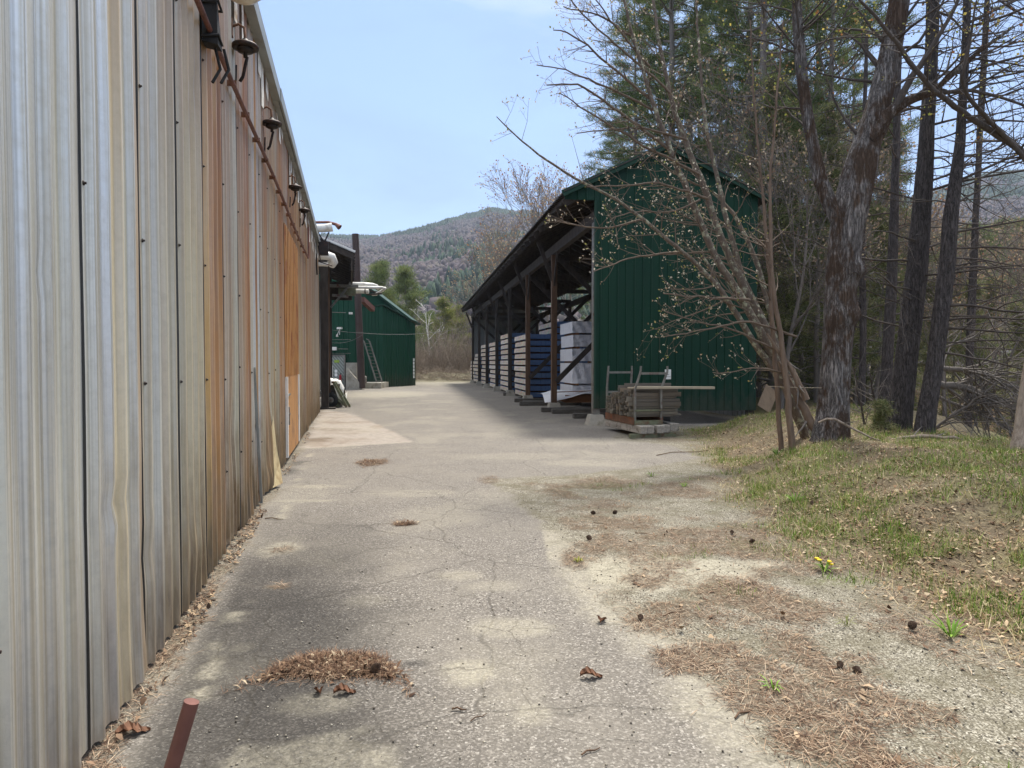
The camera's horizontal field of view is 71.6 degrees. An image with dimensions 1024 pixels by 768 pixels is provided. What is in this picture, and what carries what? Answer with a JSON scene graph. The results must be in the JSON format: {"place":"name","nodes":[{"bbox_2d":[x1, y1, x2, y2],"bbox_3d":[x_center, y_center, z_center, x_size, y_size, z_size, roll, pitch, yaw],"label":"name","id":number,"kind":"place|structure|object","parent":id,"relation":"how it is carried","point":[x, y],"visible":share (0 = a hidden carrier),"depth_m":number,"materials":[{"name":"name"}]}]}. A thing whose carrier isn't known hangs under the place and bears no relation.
{"place":"outdoors","nodes":[
{"label":"outdoors","id":0,"kind":"place"},
{"bbox_2d":[319,274,420,389],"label":"green building","id":1,"kind":"structure","parent":0,"point":[394,355],"depth_m":48.30,"materials":[{"name":"metal"}]},
{"bbox_2d":[332,355,345,388],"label":"door","id":2,"kind":"structure","parent":1,"relation":"in","point":[340,367],"depth_m":43.83,"materials":[{"name":"grey metal"}]},
{"bbox_2d":[515,354,549,359],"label":"lumber pack","id":3,"kind":"object","parent":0,"point":[532,356],"visible":0.81,"depth_m":30.64,"materials":[{"name":"blue plastic"}]},
{"bbox_2d":[514,347,550,353],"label":"lumber pack","id":4,"kind":"object","parent":3,"relation":"on","point":[540,350],"visible":0.81,"depth_m":30.53,"materials":[{"name":"blue wood"}]},
{"bbox_2d":[515,341,550,348],"bbox_3d":[0.947,-1.773,32.242,1.112,0.275,3.700,0,2,-8],"label":"lumber pack","id":5,"kind":"object","parent":4,"relation":"on","point":[535,344],"visible":0.68,"depth_m":30.46,"materials":[{"name":"blue wood"}]},
{"bbox_2d":[514,334,550,342],"bbox_3d":[0.906,-2.049,32.221,1.112,0.275,3.700,0,2,-8],"label":"lumber pack","id":6,"kind":"object","parent":5,"relation":"on","point":[540,337],"visible":0.84,"depth_m":30.45,"materials":[{"name":"plastic"}]},
{"bbox_2d":[515,384,550,391],"bbox_3d":[0.935,0.168,32.203,1.112,0.275,3.700,0,2,-8],"label":"lumber pack","id":7,"kind":"object","parent":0,"point":[534,388],"visible":0.77,"depth_m":30.42,"materials":[{"name":"blue wood"}]},
{"bbox_2d":[514,378,550,385],"bbox_3d":[0.915,-0.110,32.241,1.112,0.275,3.700,0,2,-8],"label":"lumber pack","id":8,"kind":"object","parent":7,"relation":"on","point":[539,382],"visible":0.8,"depth_m":30.48,"materials":[{"name":"blue wood"}]},
{"bbox_2d":[81,366,1023,767],"bbox_3d":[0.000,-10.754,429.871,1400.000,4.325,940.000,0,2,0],"label":"ground","id":9,"kind":"structure","parent":0,"point":[439,442],"depth_m":4.78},
{"bbox_2d":[115,720,150,735],"bbox_3d":[-1.685,1.533,3.151,0.111,0.049,0.105,0,2,12],"label":"oak leaf","id":10,"kind":"object","parent":9,"relation":"on","point":[128,725],"visible":1,"depth_m":3.16,"materials":[{"name":"brown plant"}]},
{"bbox_2d":[0,0,320,767],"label":"metal building","id":11,"kind":"structure","parent":9,"relation":"on","point":[159,356],"depth_m":3.48,"materials":[{"name":"grey metal"}]},
{"bbox_2d":[201,0,229,83],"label":"electrical box","id":12,"kind":"object","parent":11,"relation":"attached to","point":[212,40],"visible":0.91,"depth_m":5.25,"materials":[{"name":"black metal"}]},
{"bbox_2d":[231,17,258,81],"bbox_3d":[-2.491,-3.098,6.620,0.252,0.584,0.241,0,2,-13],"label":"wall lamp","id":13,"kind":"object","parent":11,"relation":"attached to","point":[245,46],"visible":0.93,"depth_m":6.59,"materials":[{"name":"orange metal"}]},
{"bbox_2d":[194,0,309,258],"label":"conduit","id":14,"kind":"object","parent":11,"relation":"attached to","point":[231,82],"visible":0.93,"depth_m":7.21,"materials":[{"name":"orange metal"}]},
{"bbox_2d":[262,106,281,150],"bbox_3d":[-2.985,-3.183,8.814,0.252,0.584,0.241,0,2,-13],"label":"wall lamp","id":15,"kind":"object","parent":11,"relation":"attached to","point":[271,123],"visible":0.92,"depth_m":8.79,"materials":[{"name":"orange metal"}]},
{"bbox_2d":[288,375,297,455],"bbox_3d":[-3.937,0.516,12.805,0.054,1.339,2.368,0,2,-13],"label":"hatch door","id":16,"kind":"structure","parent":11,"relation":"in","point":[292,380],"depth_m":12.82,"materials":[{"name":"beige wood"}]},
{"bbox_2d":[316,221,341,274],"bbox_3d":[-5.596,-4.151,21.633,0.800,1.661,0.275,0,2,-13],"label":"floodlight","id":17,"kind":"object","parent":11,"relation":"attached to","point":[323,246],"visible":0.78,"depth_m":21.54,"materials":[{"name":"white metal"}]},
{"bbox_2d":[164,698,198,767],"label":"steel pipe","id":18,"kind":"object","parent":9,"relation":"on","point":[183,728],"visible":1,"depth_m":2.13,"materials":[{"name":"brown metal"}]},
{"bbox_2d":[214,642,418,697],"bbox_3d":[-0.966,1.528,3.785,1.064,0.144,0.601,0,2,0],"label":"needle heap","id":19,"kind":"object","parent":9,"relation":"on","point":[334,658],"visible":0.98,"depth_m":3.80,"materials":[{"name":"brown plant"}]},
{"bbox_2d":[319,236,357,408],"bbox_3d":[-8.788,-2.783,32.028,3.591,6.940,17.200,0,2,-13],"label":"loading canopy","id":20,"kind":"object","parent":9,"relation":"on","point":[342,273],"visible":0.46,"depth_m":25.84,"materials":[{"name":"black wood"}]},
{"bbox_2d":[352,233,364,387],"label":"utility pole","id":21,"kind":"object","parent":9,"relation":"on","point":[359,330],"visible":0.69,"depth_m":43.14,"materials":[{"name":"brown wood"}]},
{"bbox_2d":[362,258,404,305],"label":"pine","id":22,"kind":"object","parent":9,"relation":"on","point":[381,276],"visible":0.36,"depth_m":84.53,"materials":[{"name":"green plant"}]},
{"bbox_2d":[387,263,434,358],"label":"pine","id":23,"kind":"object","parent":9,"relation":"on","point":[403,277],"visible":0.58,"depth_m":81.46,"materials":[{"name":"green plant"}]},
{"bbox_2d":[415,318,471,380],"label":"brush thicket","id":24,"kind":"object","parent":9,"relation":"on","point":[455,364],"visible":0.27,"depth_m":65.13,"materials":[{"name":"brown plant"}]},
{"bbox_2d":[425,295,470,360],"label":"pine","id":25,"kind":"object","parent":9,"relation":"on","point":[441,304],"visible":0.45,"depth_m":96.54,"materials":[{"name":"green plant"}]},
{"bbox_2d":[444,303,471,359],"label":"pine","id":26,"kind":"object","parent":9,"relation":"on","point":[459,308],"visible":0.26,"depth_m":103.34,"materials":[{"name":"green plant"}]},
{"bbox_2d":[457,238,510,297],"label":"bare tree","id":27,"kind":"object","parent":9,"relation":"on","point":[469,260],"visible":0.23,"depth_m":86.27,"materials":[{"name":"grey plant"}]},
{"bbox_2d":[442,196,532,308],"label":"bare tree","id":28,"kind":"object","parent":9,"relation":"on","point":[499,234],"visible":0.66,"depth_m":79.45,"materials":[{"name":"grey plant"}]},
{"bbox_2d":[473,155,566,306],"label":"bare tree","id":29,"kind":"object","parent":9,"relation":"on","point":[531,199],"visible":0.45,"depth_m":69.88,"materials":[{"name":"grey plant"}]},
{"bbox_2d":[467,155,598,321],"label":"bare tree","id":30,"kind":"object","parent":9,"relation":"on","point":[536,213],"visible":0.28,"depth_m":62.84,"materials":[{"name":"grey plant"}]},
{"bbox_2d":[81,426,1023,767],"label":"needle litter","id":31,"kind":"object","parent":9,"relation":"on","point":[799,708],"visible":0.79,"depth_m":4.00,"materials":[{"name":"brown plant"}]},
{"bbox_2d":[86,406,1023,767],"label":"leaf litter","id":32,"kind":"object","parent":9,"relation":"on","point":[142,698],"visible":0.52,"depth_m":6.06,"materials":[{"name":"brown plant"}]},
{"bbox_2d":[560,384,590,390],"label":"lumber pack","id":33,"kind":"object","parent":9,"relation":"on","point":[575,387],"visible":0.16,"depth_m":26.56,"materials":[{"name":"white plastic"}]},
{"bbox_2d":[560,363,590,385],"bbox_3d":[3.295,-0.396,27.673,2.400,0.840,2.318,0,2,-8],"label":"lumber pack","id":34,"kind":"object","parent":33,"relation":"on","point":[581,372],"visible":0.29,"depth_m":26.52,"materials":[{"name":"white plastic"}]},
{"bbox_2d":[560,349,590,362],"bbox_3d":[3.293,-1.081,27.651,2.400,0.540,2.320,0,2,-8],"label":"lumber pack","id":35,"kind":"object","parent":34,"relation":"on","point":[566,356],"visible":0.23,"depth_m":26.76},
{"bbox_2d":[561,335,590,348],"bbox_3d":[3.326,-1.606,27.642,2.400,0.520,2.315,0,2,-8],"label":"lumber pack","id":36,"kind":"object","parent":35,"relation":"on","point":[579,341],"visible":0.27,"depth_m":26.49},
{"bbox_2d":[560,321,591,335],"bbox_3d":[3.290,-2.111,27.622,2.400,0.500,2.316,0,2,-8],"label":"lumber pack","id":37,"kind":"object","parent":36,"relation":"on","point":[579,327],"visible":0.28,"depth_m":26.47,"materials":[{"name":"white plastic"}]},
{"bbox_2d":[551,408,609,413],"bbox_3d":[2.379,0.878,23.086,2.200,0.150,0.220,0,2,-7],"label":"ground timber","id":38,"kind":"object","parent":9,"relation":"on","point":[569,411],"visible":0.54,"depth_m":22.93,"materials":[{"name":"grey wood"}]},
{"bbox_2d":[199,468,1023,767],"bbox_3d":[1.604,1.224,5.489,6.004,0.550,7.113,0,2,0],"label":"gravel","id":39,"kind":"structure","parent":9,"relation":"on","point":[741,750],"depth_m":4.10,"materials":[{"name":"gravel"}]},
{"bbox_2d":[586,101,641,173],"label":"white pine","id":40,"kind":"object","parent":9,"relation":"on","point":[608,144],"visible":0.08,"depth_m":42.35,"materials":[{"name":"grey plant"}]},
{"bbox_2d":[460,143,773,425],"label":"lumber shed","id":41,"kind":"structure","parent":9,"relation":"on","point":[539,265],"depth_m":18.97,"materials":[{"name":"green metal"}]},
{"bbox_2d":[605,419,646,433],"bbox_3d":[2.618,0.971,16.478,0.170,0.170,2.200,0,2,-13],"label":"cart timber","id":42,"kind":"object","parent":9,"relation":"on","point":[640,429],"visible":0.86,"depth_m":16.09,"materials":[{"name":"grey wood"}]},
{"bbox_2d":[578,0,698,286],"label":"white pine","id":43,"kind":"object","parent":9,"relation":"on","point":[619,105],"visible":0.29,"depth_m":33.49,"materials":[{"name":"grey plant"}]},
{"bbox_2d":[490,0,811,438],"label":"multi stem tree","id":44,"kind":"object","parent":9,"relation":"on","point":[750,307],"visible":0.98,"depth_m":11.52,"materials":[{"name":"brown plant"}]},
{"bbox_2d":[602,0,728,159],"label":"white pine","id":45,"kind":"object","parent":9,"relation":"on","point":[650,125],"visible":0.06,"depth_m":35.79,"materials":[{"name":"grey plant"}]},
{"bbox_2d":[657,432,675,436],"bbox_3d":[3.336,1.126,15.785,0.620,0.095,0.120,0,2,-13],"label":"support block","id":46,"kind":"object","parent":9,"relation":"on","point":[671,434],"depth_m":15.75,"materials":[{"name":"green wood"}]},
{"bbox_2d":[663,424,669,432],"bbox_3d":[3.192,0.964,16.701,0.190,0.170,2.020,0,2,-13],"label":"cart timber","id":47,"kind":"object","parent":46,"relation":"on","point":[666,428],"visible":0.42,"depth_m":15.72,"materials":[{"name":"grey wood"}]},
{"bbox_2d":[605,366,667,424],"bbox_3d":[2.890,0.227,16.646,0.816,1.302,1.870,0,2,-13],"label":"lumber rack","id":48,"kind":"object","parent":47,"relation":"on","point":[634,420],"visible":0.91,"depth_m":15.83,"materials":[{"name":"grey metal"}]},
{"bbox_2d":[634,386,714,388],"bbox_3d":[3.648,0.082,15.926,1.860,0.056,0.150,0,2,-10],"label":"plank","id":49,"kind":"object","parent":48,"relation":"on","point":[673,387],"visible":1,"depth_m":15.85,"materials":[{"name":"grey wood"}]},
{"bbox_2d":[580,0,775,180],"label":"white pine","id":50,"kind":"object","parent":9,"relation":"on","point":[684,27],"visible":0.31,"depth_m":30.05,"materials":[{"name":"grey plant"}]},
{"bbox_2d":[599,0,760,179],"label":"white pine","id":51,"kind":"object","parent":9,"relation":"on","point":[662,29],"visible":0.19,"depth_m":31.35,"materials":[{"name":"grey plant"}]},
{"bbox_2d":[590,44,769,240],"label":"tree","id":52,"kind":"object","parent":9,"relation":"on","point":[718,165],"visible":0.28,"depth_m":24.12,"materials":[{"name":"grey plant"}]},
{"bbox_2d":[657,2,788,286],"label":"white pine","id":53,"kind":"object","parent":9,"relation":"on","point":[724,79],"depth_m":40.54,"materials":[{"name":"grey plant"}]},
{"bbox_2d":[703,2,803,450],"bbox_3d":[4.003,-2.462,11.943,1.588,7.209,2.172,1,2,19],"label":"sapling","id":54,"kind":"object","parent":9,"relation":"on","point":[777,396],"visible":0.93,"depth_m":11.66,"materials":[{"name":"brown plant"}]},
{"bbox_2d":[670,0,845,182],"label":"white pine","id":55,"kind":"object","parent":9,"relation":"on","point":[744,43],"visible":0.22,"depth_m":27.96,"materials":[{"name":"grey plant"}]},
{"bbox_2d":[661,49,862,394],"bbox_3d":[8.664,-5.884,26.706,8.185,12.934,5.822,0,2,-3],"label":"bare tree","id":56,"kind":"object","parent":9,"relation":"on","point":[835,68],"visible":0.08,"depth_m":26.05,"materials":[{"name":"grey plant"}]},
{"bbox_2d":[757,384,774,412],"bbox_3d":[7.355,0.424,20.422,0.276,0.829,0.813,2,2,44],"label":"leaning board","id":57,"kind":"object","parent":9,"relation":"on","point":[766,400],"visible":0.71,"depth_m":20.39,"materials":[{"name":"beige wood"}]},
{"bbox_2d":[724,0,818,450],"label":"sapling","id":58,"kind":"object","parent":9,"relation":"on","point":[789,418],"visible":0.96,"depth_m":11.37,"materials":[{"name":"brown plant"}]},
{"bbox_2d":[677,0,868,396],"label":"white pine","id":59,"kind":"object","parent":9,"relation":"on","point":[708,19],"visible":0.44,"depth_m":25.18,"materials":[{"name":"grey plant"}]},
{"bbox_2d":[718,0,852,338],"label":"white pine","id":60,"kind":"object","parent":9,"relation":"on","point":[805,36],"visible":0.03,"depth_m":34.81,"materials":[{"name":"grey plant"}]},
{"bbox_2d":[766,333,831,437],"bbox_3d":[4.571,0.101,11.337,0.932,1.849,0.636,0,2,0],"label":"leaning dead stem","id":61,"kind":"object","parent":9,"relation":"on","point":[802,405],"visible":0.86,"depth_m":11.37,"materials":[{"name":"grey wood"}]},
{"bbox_2d":[720,104,892,401],"bbox_3d":[8.917,-4.149,22.779,6.139,9.701,4.366,0,2,-4],"label":"bare tree","id":62,"kind":"object","parent":9,"relation":"on","point":[799,357],"visible":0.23,"depth_m":22.54,"materials":[{"name":"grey plant"}]},
{"bbox_2d":[745,70,870,399],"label":"hemlock","id":63,"kind":"object","parent":9,"relation":"on","point":[781,203],"visible":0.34,"depth_m":22.81,"materials":[{"name":"green plant"}]},
{"bbox_2d":[755,81,869,390],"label":"hemlock","id":64,"kind":"object","parent":9,"relation":"on","point":[796,128],"visible":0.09,"depth_m":25.61,"materials":[{"name":"green plant"}]},
{"bbox_2d":[740,107,906,409],"bbox_3d":[8.549,-3.389,19.182,3.928,8.857,4.879,0,2,-5],"label":"bare tree","id":65,"kind":"object","parent":9,"relation":"on","point":[789,347],"visible":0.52,"depth_m":19.91,"materials":[{"name":"grey plant"}]},
{"bbox_2d":[716,0,940,398],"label":"white pine","id":66,"kind":"object","parent":9,"relation":"on","point":[914,16],"visible":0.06,"depth_m":28.84,"materials":[{"name":"grey plant"}]},
{"bbox_2d":[757,124,916,405],"bbox_3d":[9.621,-3.620,21.791,4.879,8.857,3.928,1,2,25],"label":"bare tree","id":67,"kind":"object","parent":9,"relation":"on","point":[887,175],"visible":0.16,"depth_m":21.58,"materials":[{"name":"grey plant"}]},
{"bbox_2d":[756,95,919,402],"bbox_3d":[9.297,-3.506,21.242,4.536,9.841,4.448,-1,2,-41],"label":"hemlock","id":68,"kind":"object","parent":9,"relation":"on","point":[831,130],"visible":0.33,"depth_m":21.18,"materials":[{"name":"green plant"}]},
{"bbox_2d":[756,0,939,304],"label":"white pine","id":69,"kind":"object","parent":9,"relation":"on","point":[846,86],"visible":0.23,"depth_m":23.73,"materials":[{"name":"grey plant"}]},
{"bbox_2d":[791,174,917,403],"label":"hemlock","id":70,"kind":"object","parent":9,"relation":"on","point":[855,400],"visible":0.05,"depth_m":24.07,"materials":[{"name":"green plant"}]},
{"bbox_2d":[686,0,1023,441],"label":"old maple","id":71,"kind":"object","parent":9,"relation":"on","point":[848,203],"visible":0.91,"depth_m":11.15,"materials":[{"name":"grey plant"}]},
{"bbox_2d":[802,26,910,297],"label":"white pine","id":72,"kind":"object","parent":9,"relation":"on","point":[870,64],"visible":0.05,"depth_m":41.61,"materials":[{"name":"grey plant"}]},
{"bbox_2d":[789,34,939,405],"bbox_3d":[9.145,-4.173,18.478,3.551,9.680,2.531,0,2,0],"label":"pine tree","id":73,"kind":"object","parent":9,"relation":"on","point":[862,302],"visible":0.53,"depth_m":18.43,"materials":[{"name":"green plant"}]},
{"bbox_2d":[710,0,1023,434],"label":"pine tree","id":74,"kind":"object","parent":9,"relation":"on","point":[927,408],"visible":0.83,"depth_m":11.67,"materials":[{"name":"brown plant"}]},
{"bbox_2d":[741,0,1023,429],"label":"pine tree","id":75,"kind":"object","parent":9,"relation":"on","point":[912,303],"visible":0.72,"depth_m":12.22,"materials":[{"name":"brown plant"}]},
{"bbox_2d":[805,103,962,285],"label":"bare tree","id":76,"kind":"object","parent":9,"relation":"on","point":[934,207],"visible":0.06,"depth_m":24.31,"materials":[{"name":"grey plant"}]},
{"bbox_2d":[865,398,904,433],"bbox_3d":[6.263,0.636,11.989,0.713,0.914,0.846,0,2,0],"label":"conifer seedling","id":77,"kind":"object","parent":9,"relation":"on","point":[882,412],"visible":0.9,"depth_m":11.82,"materials":[{"name":"green plant"}]},
{"bbox_2d":[850,350,920,424],"bbox_3d":[6.678,0.146,13.024,1.614,1.659,1.046,0,2,-10],"label":"woody bush","id":78,"kind":"object","parent":9,"relation":"on","point":[861,411],"visible":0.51,"depth_m":13.01,"materials":[{"name":"brown plant"}]},
{"bbox_2d":[850,204,927,409],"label":"hemlock","id":79,"kind":"object","parent":9,"relation":"on","point":[873,359],"visible":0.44,"depth_m":19.75,"materials":[{"name":"green plant"}]},
{"bbox_2d":[785,0,1013,407],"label":"pine tree","id":80,"kind":"object","parent":9,"relation":"on","point":[888,344],"visible":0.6,"depth_m":16.35,"materials":[{"name":"brown plant"}]},
{"bbox_2d":[811,118,991,428],"bbox_3d":[14.375,-3.530,27.662,6.404,13.893,6.280,-1,2,-31],"label":"hemlock","id":81,"kind":"object","parent":9,"relation":"on","point":[904,182],"visible":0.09,"depth_m":27.29,"materials":[{"name":"green plant"}]},
{"bbox_2d":[867,179,964,364],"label":"bare tree","id":82,"kind":"object","parent":9,"relation":"on","point":[941,209],"visible":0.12,"depth_m":24.92,"materials":[{"name":"grey plant"}]},
{"bbox_2d":[835,0,1023,448],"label":"pale tree","id":83,"kind":"object","parent":9,"relation":"on","point":[996,131],"visible":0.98,"depth_m":9.19,"materials":[{"name":"brown plant"}]},
{"bbox_2d":[835,0,1023,426],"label":"pine tree","id":84,"kind":"object","parent":9,"relation":"on","point":[972,310],"visible":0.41,"depth_m":18.85,"materials":[{"name":"green plant"}]},
{"bbox_2d":[871,207,999,415],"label":"bare tree","id":85,"kind":"object","parent":9,"relation":"on","point":[952,309],"visible":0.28,"depth_m":20.27,"materials":[{"name":"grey plant"}]},
{"bbox_2d":[914,280,973,420],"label":"hemlock","id":86,"kind":"object","parent":9,"relation":"on","point":[923,344],"visible":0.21,"depth_m":24.03,"materials":[{"name":"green plant"}]},
{"bbox_2d":[926,614,968,638],"bbox_3d":[2.609,1.454,4.279,0.227,0.131,0.275,1,2,38],"label":"weed tuft","id":87,"kind":"object","parent":9,"relation":"on","point":[954,627],"visible":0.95,"depth_m":4.28,"materials":[{"name":"green plant"}]},
{"bbox_2d":[916,273,995,429],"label":"hemlock","id":88,"kind":"object","parent":9,"relation":"on","point":[953,361],"visible":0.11,"depth_m":26.92,"materials":[{"name":"green plant"}]},
{"bbox_2d":[921,281,1023,439],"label":"fallen treetop","id":89,"kind":"object","parent":9,"relation":"on","point":[960,385],"visible":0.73,"depth_m":12.58,"materials":[{"name":"grey plant"}]},
{"bbox_2d":[927,235,1023,429],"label":"bare tree","id":90,"kind":"object","parent":9,"relation":"on","point":[994,337],"visible":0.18,"depth_m":23.80,"materials":[{"name":"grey plant"}]},
{"bbox_2d":[937,277,1014,432],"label":"hemlock","id":91,"kind":"object","parent":9,"relation":"on","point":[978,295],"visible":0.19,"depth_m":22.00,"materials":[{"name":"green plant"}]},
{"bbox_2d":[935,218,1018,348],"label":"pine","id":92,"kind":"object","parent":9,"relation":"on","point":[985,237],"visible":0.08,"depth_m":81.95,"materials":[{"name":"green plant"}]},
{"bbox_2d":[948,203,1023,389],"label":"bare tree","id":93,"kind":"object","parent":9,"relation":"on","point":[1003,265],"visible":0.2,"depth_m":51.51,"materials":[{"name":"grey plant"}]},
{"bbox_2d":[955,276,1019,423],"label":"hemlock","id":94,"kind":"object","parent":9,"relation":"on","point":[989,297],"visible":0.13,"depth_m":30.87,"materials":[{"name":"green plant"}]},
{"bbox_2d":[974,240,1022,369],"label":"white pine","id":95,"kind":"object","parent":9,"relation":"on","point":[998,245],"visible":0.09,"depth_m":54.55,"materials":[{"name":"grey plant"}]},
{"bbox_2d":[974,300,1023,437],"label":"hemlock","id":96,"kind":"object","parent":9,"relation":"on","point":[1016,352],"visible":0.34,"depth_m":20.04,"materials":[{"name":"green plant"}]},
{"bbox_2d":[978,215,1023,354],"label":"pine","id":97,"kind":"object","parent":9,"relation":"on","point":[999,244],"visible":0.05,"depth_m":90.14,"materials":[{"name":"green plant"}]},
{"bbox_2d":[982,212,1023,300],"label":"bare tree","id":98,"kind":"object","parent":9,"relation":"on","point":[1012,256],"visible":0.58,"depth_m":35.74,"materials":[{"name":"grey plant"}]},
{"bbox_2d":[258,0,1023,235],"label":"sky","id":99,"kind":"structure","parent":0,"point":[393,107],"materials":[{"name":"blue"}]},
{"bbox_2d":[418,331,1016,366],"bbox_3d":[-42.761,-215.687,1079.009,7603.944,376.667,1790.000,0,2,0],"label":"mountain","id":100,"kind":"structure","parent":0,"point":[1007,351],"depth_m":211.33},
{"bbox_2d":[320,168,1023,350],"bbox_3d":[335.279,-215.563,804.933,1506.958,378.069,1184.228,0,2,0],"label":"leafless wood","id":101,"kind":"object","parent":100,"relation":"on","point":[427,270],"visible":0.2,"depth_m":608.94,"materials":[{"name":"plant"}]},
{"bbox_2d":[591,402,1023,767],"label":"grass","id":102,"kind":"structure","parent":0,"point":[961,469],"depth_m":7.21,"materials":[{"name":"green plant"}]},
{"bbox_3d":[2.639,0.490,25.614,1.900,0.042,1.600,0,2,-8],"label":"board layer","id":103,"kind":"object","parent":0,"visible":0},
{"bbox_2d":[571,396,590,397],"bbox_3d":[2.683,0.434,25.646,1.900,0.042,1.600,0,2,-8],"label":"board layer","id":104,"kind":"object","parent":103,"relation":"on","point":[581,397],"visible":0.21,"depth_m":24.84,"materials":[{"name":"wood"}]},
{"bbox_2d":[565,393,590,395],"bbox_3d":[2.674,0.379,25.647,1.900,0.042,1.600,0,2,-9],"label":"board layer","id":105,"kind":"object","parent":104,"relation":"on","point":[586,394],"visible":0.29,"depth_m":24.85,"materials":[{"name":"brown wood"}]},
{"bbox_2d":[538,389,590,402],"bbox_3d":[2.331,0.418,25.604,2.700,0.374,2.000,0,2,-8],"label":"cover sheet","id":106,"kind":"object","parent":105,"relation":"on","point":[547,396],"visible":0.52,"depth_m":24.79,"materials":[{"name":"white plastic"}]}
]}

